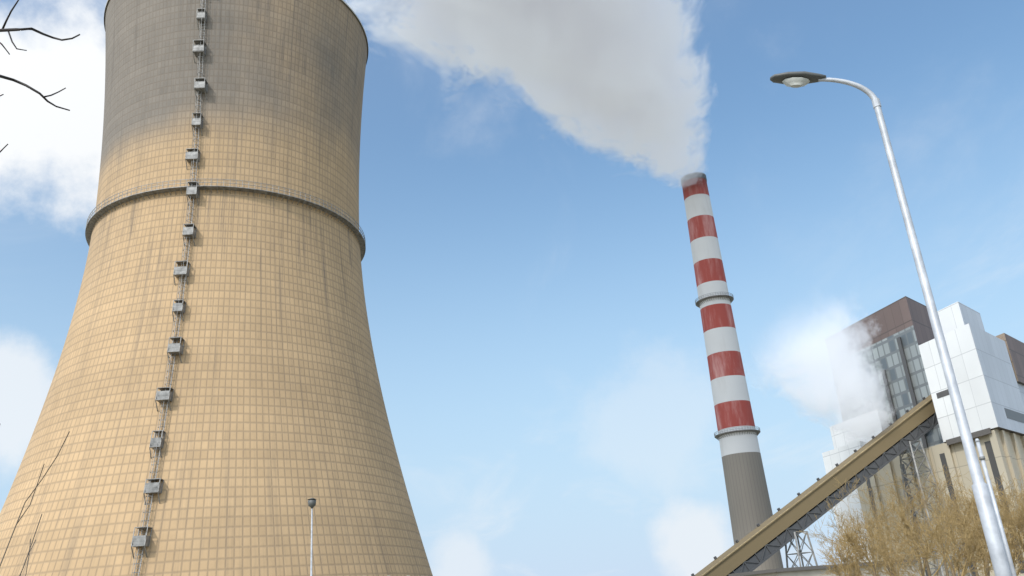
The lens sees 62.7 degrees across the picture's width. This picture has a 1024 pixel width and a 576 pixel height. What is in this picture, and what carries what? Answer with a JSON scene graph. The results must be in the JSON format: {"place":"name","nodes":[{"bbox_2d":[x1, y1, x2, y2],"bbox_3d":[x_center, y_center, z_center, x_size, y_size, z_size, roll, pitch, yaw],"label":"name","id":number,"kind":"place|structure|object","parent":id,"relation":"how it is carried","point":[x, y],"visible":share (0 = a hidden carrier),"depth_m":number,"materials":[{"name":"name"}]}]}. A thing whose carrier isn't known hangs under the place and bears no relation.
{"place":"outdoors","nodes":[
{"label":"outdoors","id":0,"kind":"place"},
{"bbox_2d":[0,0,1023,575],"label":"sky","id":1,"kind":"structure","parent":0,"point":[535,321],"materials":[{"name":"blue"}]},
{"bbox_2d":[822,296,1023,575],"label":"boiler house","id":2,"kind":"structure","parent":0,"point":[886,366],"depth_m":189.41,"materials":[{"name":"white metal"}]},
{"label":"ground","id":3,"kind":"structure","parent":0,"visible":0},
{"bbox_2d":[20,539,35,575],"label":"twig","id":4,"kind":"object","parent":3,"relation":"on","point":[28,556],"visible":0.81,"depth_m":4.45,"materials":[{"name":"brown plant"}]},
{"bbox_2d":[0,431,69,575],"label":"bare branches","id":5,"kind":"object","parent":3,"relation":"on","point":[18,520],"visible":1,"depth_m":3.92,"materials":[{"name":"brown plant"}]},
{"bbox_2d":[0,0,79,151],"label":"tree","id":6,"kind":"object","parent":3,"relation":"on","point":[8,30],"visible":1,"depth_m":4.71,"materials":[{"name":"brown plant"}]},
{"bbox_2d":[0,0,432,575],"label":"cooling tower","id":7,"kind":"structure","parent":3,"relation":"on","point":[276,417],"depth_m":121.54,"materials":[{"name":"beige concrete"}]},
{"bbox_2d":[131,0,207,575],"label":"ladder","id":8,"kind":"object","parent":7,"relation":"attached to","point":[189,231],"visible":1,"depth_m":118.20,"materials":[{"name":"grey metal"}]},
{"bbox_2d":[85,179,365,260],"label":"ring walkway","id":9,"kind":"structure","parent":7,"relation":"attached to","point":[94,218],"depth_m":130.91,"materials":[{"name":"grey metal"}]},
{"bbox_2d":[307,498,316,575],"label":"lamp post","id":10,"kind":"object","parent":3,"relation":"on","point":[311,503],"visible":1,"depth_m":58.65,"materials":[{"name":"metal"}]},
{"bbox_2d":[681,172,783,570],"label":"chimney","id":11,"kind":"object","parent":3,"relation":"on","point":[749,503],"visible":0.95,"depth_m":337.84,"materials":[{"name":"concrete"},{"name":"red and white paint"},{"name":"steel"}]},
{"bbox_2d":[728,559,918,575],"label":"low building","id":12,"kind":"structure","parent":3,"relation":"on","point":[806,571],"depth_m":127.05,"materials":[{"name":"concrete"}]},
{"bbox_2d":[691,394,971,575],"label":"conveyor gallery","id":13,"kind":"object","parent":3,"relation":"on","point":[759,545],"visible":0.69,"depth_m":171.01,"materials":[{"name":"brown metal"}]},
{"bbox_2d":[820,523,870,575],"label":"bush","id":14,"kind":"object","parent":3,"relation":"on","point":[843,558],"visible":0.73,"depth_m":49.91,"materials":[{"name":"brown plant"}]},
{"bbox_2d":[796,473,897,575],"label":"yellow bare tree","id":15,"kind":"object","parent":3,"relation":"on","point":[839,531],"visible":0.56,"depth_m":57.12,"materials":[{"name":"brown plant"}]},
{"bbox_2d":[821,510,911,575],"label":"yellow bare tree","id":16,"kind":"object","parent":3,"relation":"on","point":[850,538],"visible":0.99,"depth_m":44.18,"materials":[{"name":"brown plant"}]},
{"bbox_2d":[840,478,925,575],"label":"yellow bare tree","id":17,"kind":"object","parent":3,"relation":"on","point":[873,511],"visible":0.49,"depth_m":61.77,"materials":[{"name":"brown plant"}]},
{"bbox_2d":[849,513,934,575],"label":"bush","id":18,"kind":"object","parent":3,"relation":"on","point":[890,570],"visible":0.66,"depth_m":51.41,"materials":[{"name":"brown plant"}]},
{"bbox_2d":[864,494,963,575],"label":"yellow bare tree","id":19,"kind":"object","parent":3,"relation":"on","point":[907,532],"visible":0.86,"depth_m":44.93,"materials":[{"name":"brown plant"}]},
{"bbox_2d":[874,470,964,575],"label":"yellow bare tree","id":20,"kind":"object","parent":3,"relation":"on","point":[893,491],"visible":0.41,"depth_m":65.46,"materials":[{"name":"brown plant"}]},
{"bbox_2d":[880,465,986,575],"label":"yellow bare tree","id":21,"kind":"object","parent":3,"relation":"on","point":[934,516],"visible":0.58,"depth_m":63.45,"materials":[{"name":"brown plant"}]},
{"bbox_2d":[913,498,992,575],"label":"yellow bare tree","id":22,"kind":"object","parent":3,"relation":"on","point":[963,554],"visible":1,"depth_m":39.99,"materials":[{"name":"brown plant"}]},
{"bbox_2d":[932,478,1013,575],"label":"yellow bare tree","id":23,"kind":"object","parent":3,"relation":"on","point":[956,512],"visible":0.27,"depth_m":57.14,"materials":[{"name":"brown plant"}]},
{"bbox_2d":[926,477,1021,554],"bbox_3d":[31.336,16.308,55.261,4.951,7.862,5.205,0,-22,-13],"label":"yellow bare tree","id":24,"kind":"object","parent":3,"relation":"on","point":[965,505],"visible":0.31,"depth_m":56.23,"materials":[{"name":"brown plant"}]},
{"bbox_2d":[943,506,1008,575],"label":"bush","id":25,"kind":"object","parent":3,"relation":"on","point":[973,537],"visible":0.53,"depth_m":42.85,"materials":[{"name":"brown plant"}]},
{"bbox_2d":[975,438,1016,575],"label":"thin post","id":26,"kind":"object","parent":3,"relation":"on","point":[995,506],"visible":0.99,"depth_m":13.54,"materials":[{"name":"metal"}]},
{"bbox_2d":[993,472,1023,557],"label":"bush","id":27,"kind":"object","parent":3,"relation":"on","point":[1003,519],"visible":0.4,"depth_m":50.22,"materials":[{"name":"brown plant"}]},
{"bbox_2d":[994,478,1023,541],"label":"bush","id":28,"kind":"object","parent":3,"relation":"on","point":[1019,520],"visible":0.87,"depth_m":48.54,"materials":[{"name":"brown plant"}]},
{"bbox_2d":[1003,521,1023,575],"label":"bush","id":29,"kind":"object","parent":3,"relation":"on","point":[1015,554],"visible":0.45,"depth_m":38.29,"materials":[{"name":"brown plant"}]},
{"bbox_3d":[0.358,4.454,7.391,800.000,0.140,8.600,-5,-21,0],"label":"road","id":30,"kind":"structure","parent":0,"visible":0},
{"bbox_2d":[770,71,1011,575],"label":"lamp post","id":31,"kind":"object","parent":30,"relation":"on","point":[988,519],"visible":1,"depth_m":10.28,"materials":[{"name":"metal"}]}
]}

